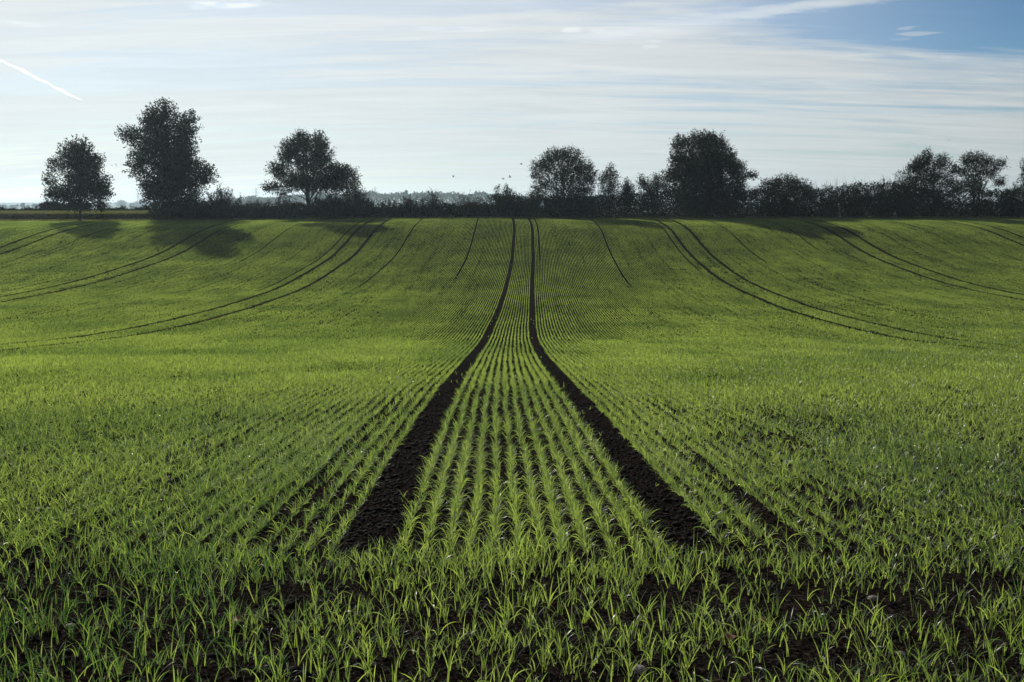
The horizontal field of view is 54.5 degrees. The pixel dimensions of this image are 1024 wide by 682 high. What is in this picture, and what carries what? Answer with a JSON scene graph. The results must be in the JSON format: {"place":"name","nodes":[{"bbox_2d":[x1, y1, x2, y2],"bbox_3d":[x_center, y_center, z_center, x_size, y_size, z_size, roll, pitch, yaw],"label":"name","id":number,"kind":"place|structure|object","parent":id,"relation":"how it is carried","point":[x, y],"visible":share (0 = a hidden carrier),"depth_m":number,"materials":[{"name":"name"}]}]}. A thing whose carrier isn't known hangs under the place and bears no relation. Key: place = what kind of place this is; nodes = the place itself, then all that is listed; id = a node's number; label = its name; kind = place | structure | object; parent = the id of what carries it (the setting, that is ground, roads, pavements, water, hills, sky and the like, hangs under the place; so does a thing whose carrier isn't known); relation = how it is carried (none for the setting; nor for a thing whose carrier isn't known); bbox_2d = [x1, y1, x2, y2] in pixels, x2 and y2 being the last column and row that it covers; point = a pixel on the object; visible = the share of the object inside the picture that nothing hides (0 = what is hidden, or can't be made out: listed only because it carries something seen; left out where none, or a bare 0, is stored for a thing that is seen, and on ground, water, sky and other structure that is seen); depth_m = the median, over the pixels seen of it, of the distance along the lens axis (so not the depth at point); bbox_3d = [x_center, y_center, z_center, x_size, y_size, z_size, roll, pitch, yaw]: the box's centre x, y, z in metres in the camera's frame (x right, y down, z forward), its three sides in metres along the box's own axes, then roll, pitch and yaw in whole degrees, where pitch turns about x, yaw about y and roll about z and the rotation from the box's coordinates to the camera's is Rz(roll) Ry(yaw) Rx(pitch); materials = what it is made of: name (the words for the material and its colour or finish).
{"place":"outdoors","nodes":[
{"label":"outdoors","id":0,"kind":"place"},
{"bbox_2d":[0,203,1023,681],"bbox_3d":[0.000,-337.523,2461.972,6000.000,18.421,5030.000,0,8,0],"label":"ground","id":1,"kind":"structure","parent":0,"point":[804,645],"depth_m":7.50,"materials":[{"name":"green plant"}]},
{"bbox_2d":[35,200,61,210],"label":"dark bush","id":2,"kind":"object","parent":1,"relation":"on","point":[45,205],"visible":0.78,"depth_m":147.96,"materials":[{"name":"green plant"}]},
{"bbox_2d":[0,205,152,210],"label":"bramble hedge","id":3,"kind":"object","parent":1,"relation":"on","point":[140,208],"visible":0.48,"depth_m":148.43,"materials":[{"name":"green plant"}]},
{"bbox_2d":[40,134,115,220],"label":"maple tree","id":4,"kind":"object","parent":1,"relation":"on","point":[85,163],"visible":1,"depth_m":132.19,"materials":[{"name":"green plant"}]},
{"bbox_2d":[115,200,127,206],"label":"distant tree","id":5,"kind":"object","parent":1,"relation":"on","point":[120,202],"visible":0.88,"depth_m":2227.30,"materials":[{"name":"grey plant"}]},
{"bbox_2d":[133,201,141,206],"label":"distant tree","id":6,"kind":"object","parent":1,"relation":"on","point":[136,203],"visible":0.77,"depth_m":2226.06,"materials":[{"name":"grey plant"}]},
{"bbox_2d":[114,97,220,219],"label":"maple tree","id":7,"kind":"object","parent":1,"relation":"on","point":[175,162],"visible":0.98,"depth_m":134.23,"materials":[{"name":"green plant"}]},
{"bbox_2d":[171,192,211,218],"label":"leafy shrub","id":8,"kind":"object","parent":1,"relation":"on","point":[192,214],"visible":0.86,"depth_m":135.43,"materials":[{"name":"green plant"}]},
{"bbox_2d":[199,183,242,219],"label":"leafy shrub","id":9,"kind":"object","parent":1,"relation":"on","point":[221,204],"visible":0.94,"depth_m":135.09,"materials":[{"name":"green plant"}]},
{"bbox_2d":[231,614,244,622],"bbox_3d":[-1.367,1.390,4.960,0.053,0.038,0.060,5,9,31],"label":"stone","id":10,"kind":"object","parent":1,"relation":"on","point":[237,616],"visible":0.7,"depth_m":4.96,"materials":[{"name":"grey stone"}]},
{"bbox_2d":[239,199,276,218],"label":"shrub","id":11,"kind":"object","parent":1,"relation":"on","point":[253,208],"visible":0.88,"depth_m":135.62,"materials":[{"name":"green plant"}]},
{"bbox_2d":[268,195,302,218],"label":"shrub","id":12,"kind":"object","parent":1,"relation":"on","point":[285,207],"visible":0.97,"depth_m":135.27,"materials":[{"name":"green plant"}]},
{"bbox_2d":[260,126,353,216],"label":"lime tree","id":13,"kind":"object","parent":1,"relation":"on","point":[314,147],"visible":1,"depth_m":135.10,"materials":[{"name":"green plant"}]},
{"bbox_2d":[308,190,353,218],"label":"dense shrub","id":14,"kind":"object","parent":1,"relation":"on","point":[330,206],"visible":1,"depth_m":134.54,"materials":[{"name":"green plant"}]},
{"bbox_2d":[329,164,369,204],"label":"tree","id":15,"kind":"object","parent":1,"relation":"on","point":[352,184],"visible":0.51,"depth_m":139.10,"materials":[{"name":"green plant"}]},
{"bbox_2d":[169,196,540,218],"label":"hedge","id":16,"kind":"object","parent":1,"relation":"on","point":[449,210],"visible":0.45,"depth_m":136.44,"materials":[{"name":"green plant"}]},
{"bbox_2d":[351,193,375,217],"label":"loose shrub","id":17,"kind":"object","parent":1,"relation":"on","point":[368,206],"visible":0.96,"depth_m":135.52,"materials":[{"name":"green plant"}]},
{"bbox_2d":[373,197,401,217],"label":"knobbly shrub","id":18,"kind":"object","parent":1,"relation":"on","point":[394,204],"visible":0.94,"depth_m":135.88,"materials":[{"name":"green plant"}]},
{"bbox_2d":[398,194,422,216],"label":"knobbly shrub","id":19,"kind":"object","parent":1,"relation":"on","point":[408,206],"visible":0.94,"depth_m":135.42,"materials":[{"name":"green plant"}]},
{"bbox_2d":[231,190,606,209],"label":"distant wood","id":20,"kind":"object","parent":1,"relation":"on","point":[374,196],"visible":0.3,"depth_m":1260.88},
{"bbox_2d":[418,188,444,216],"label":"bare shrub","id":21,"kind":"object","parent":1,"relation":"on","point":[432,205],"visible":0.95,"depth_m":135.78,"materials":[{"name":"green plant"}]},
{"bbox_2d":[451,191,478,216],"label":"bare shrub","id":22,"kind":"object","parent":1,"relation":"on","point":[468,207],"visible":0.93,"depth_m":135.86,"materials":[{"name":"green plant"}]},
{"bbox_2d":[468,196,493,215],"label":"bare shrub","id":23,"kind":"object","parent":1,"relation":"on","point":[480,208],"visible":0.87,"depth_m":135.87,"materials":[{"name":"green plant"}]},
{"bbox_2d":[487,182,524,217],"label":"bushy shrub","id":24,"kind":"object","parent":1,"relation":"on","point":[502,201],"visible":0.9,"depth_m":134.94,"materials":[{"name":"green plant"}]},
{"bbox_2d":[0,218,1023,681],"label":"young wheat","id":25,"kind":"object","parent":1,"relation":"on","point":[100,356],"visible":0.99,"depth_m":13.91,"materials":[{"name":"green plant"}]},
{"bbox_2d":[0,210,1023,220],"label":"verge grass","id":26,"kind":"structure","parent":1,"relation":"on","point":[71,212],"depth_m":135.15,"materials":[{"name":"green plant"}]},
{"bbox_2d":[0,348,1023,681],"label":"soil clods","id":27,"kind":"object","parent":1,"relation":"on","point":[292,604],"visible":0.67,"depth_m":6.85,"materials":[{"name":"brown soil"}]},
{"bbox_2d":[511,191,543,217],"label":"twiggy shrub","id":28,"kind":"object","parent":1,"relation":"on","point":[530,210],"visible":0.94,"depth_m":135.66,"materials":[{"name":"green plant"}]},
{"bbox_2d":[527,145,600,217],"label":"hawthorn tree","id":29,"kind":"object","parent":1,"relation":"on","point":[570,161],"visible":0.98,"depth_m":135.47,"materials":[{"name":"green plant"}]},
{"bbox_2d":[596,162,621,206],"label":"slim tree","id":30,"kind":"object","parent":1,"relation":"on","point":[610,183],"visible":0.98,"depth_m":136.77,"materials":[{"name":"green plant"}]},
{"bbox_2d":[615,177,642,216],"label":"pointed shrub","id":31,"kind":"object","parent":1,"relation":"on","point":[627,187],"visible":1,"depth_m":136.24,"materials":[{"name":"green plant"}]},
{"bbox_2d":[632,664,646,674],"bbox_3d":[0.563,1.451,4.390,0.066,0.035,0.062,6,10,37],"label":"stone","id":32,"kind":"object","parent":1,"relation":"on","point":[639,669],"visible":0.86,"depth_m":4.37,"materials":[{"name":"grey stone"}]},
{"bbox_2d":[634,171,667,211],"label":"two topped tree","id":33,"kind":"object","parent":1,"relation":"on","point":[653,186],"visible":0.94,"depth_m":136.41,"materials":[{"name":"green plant"}]},
{"bbox_2d":[661,128,760,216],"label":"oak tree","id":34,"kind":"object","parent":1,"relation":"on","point":[702,172],"visible":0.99,"depth_m":133.94,"materials":[{"name":"green plant"}]},
{"bbox_2d":[724,632,734,640],"bbox_3d":[1.037,1.401,4.725,0.057,0.041,0.064,-1,8,-9],"label":"fallen leaf","id":35,"kind":"object","parent":1,"relation":"on","point":[730,636],"visible":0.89,"depth_m":4.71,"materials":[{"name":"brown plant"}]},
{"bbox_2d":[539,173,1023,217],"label":"hedge","id":36,"kind":"object","parent":1,"relation":"on","point":[744,211],"visible":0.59,"depth_m":136.64,"materials":[{"name":"green plant"}]},
{"bbox_2d":[748,170,818,216],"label":"domed shrub","id":37,"kind":"object","parent":1,"relation":"on","point":[777,184],"visible":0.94,"depth_m":134.88,"materials":[{"name":"green plant"}]},
{"bbox_2d":[813,182,848,217],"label":"wispy shrub","id":38,"kind":"object","parent":1,"relation":"on","point":[829,207],"visible":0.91,"depth_m":135.39,"materials":[{"name":"green plant"}]},
{"bbox_2d":[835,179,875,216],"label":"upright shrub","id":39,"kind":"object","parent":1,"relation":"on","point":[858,201],"visible":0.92,"depth_m":135.12,"materials":[{"name":"green plant"}]},
{"bbox_2d":[867,595,878,600],"bbox_3d":[1.942,1.383,5.351,0.068,0.036,0.059,-6,10,-38],"label":"stone","id":40,"kind":"object","parent":1,"relation":"on","point":[872,597],"visible":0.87,"depth_m":5.33,"materials":[{"name":"grey stone"}]},
{"bbox_2d":[865,176,901,217],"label":"upright shrub","id":41,"kind":"object","parent":1,"relation":"on","point":[887,206],"visible":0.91,"depth_m":135.24,"materials":[{"name":"green plant"}]},
{"bbox_2d":[890,163,928,216],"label":"tall shrub","id":42,"kind":"object","parent":1,"relation":"on","point":[906,194],"visible":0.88,"depth_m":135.72,"materials":[{"name":"green plant"}]},
{"bbox_2d":[904,146,966,216],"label":"ash tree","id":43,"kind":"object","parent":1,"relation":"on","point":[925,166],"visible":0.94,"depth_m":135.43,"materials":[{"name":"green plant"}]},
{"bbox_2d":[954,150,1010,216],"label":"fan tree","id":44,"kind":"object","parent":1,"relation":"on","point":[982,161],"visible":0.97,"depth_m":135.61,"materials":[{"name":"green plant"}]},
{"bbox_2d":[996,182,1023,217],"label":"corner shrub","id":45,"kind":"object","parent":1,"relation":"on","point":[1009,204],"visible":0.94,"depth_m":135.34,"materials":[{"name":"green plant"}]},
{"bbox_2d":[1013,157,1023,212],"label":"edge tree","id":46,"kind":"object","parent":1,"relation":"on","point":[1022,176],"visible":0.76,"depth_m":135.85,"materials":[{"name":"green plant"}]},
{"bbox_2d":[0,377,1023,681],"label":"dew","id":47,"kind":"object","parent":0,"point":[514,519],"visible":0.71,"depth_m":7.44,"materials":[{"name":"clear liquid"}]},
{"bbox_2d":[0,0,1023,202],"label":"sky","id":48,"kind":"structure","parent":0,"point":[415,95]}
]}

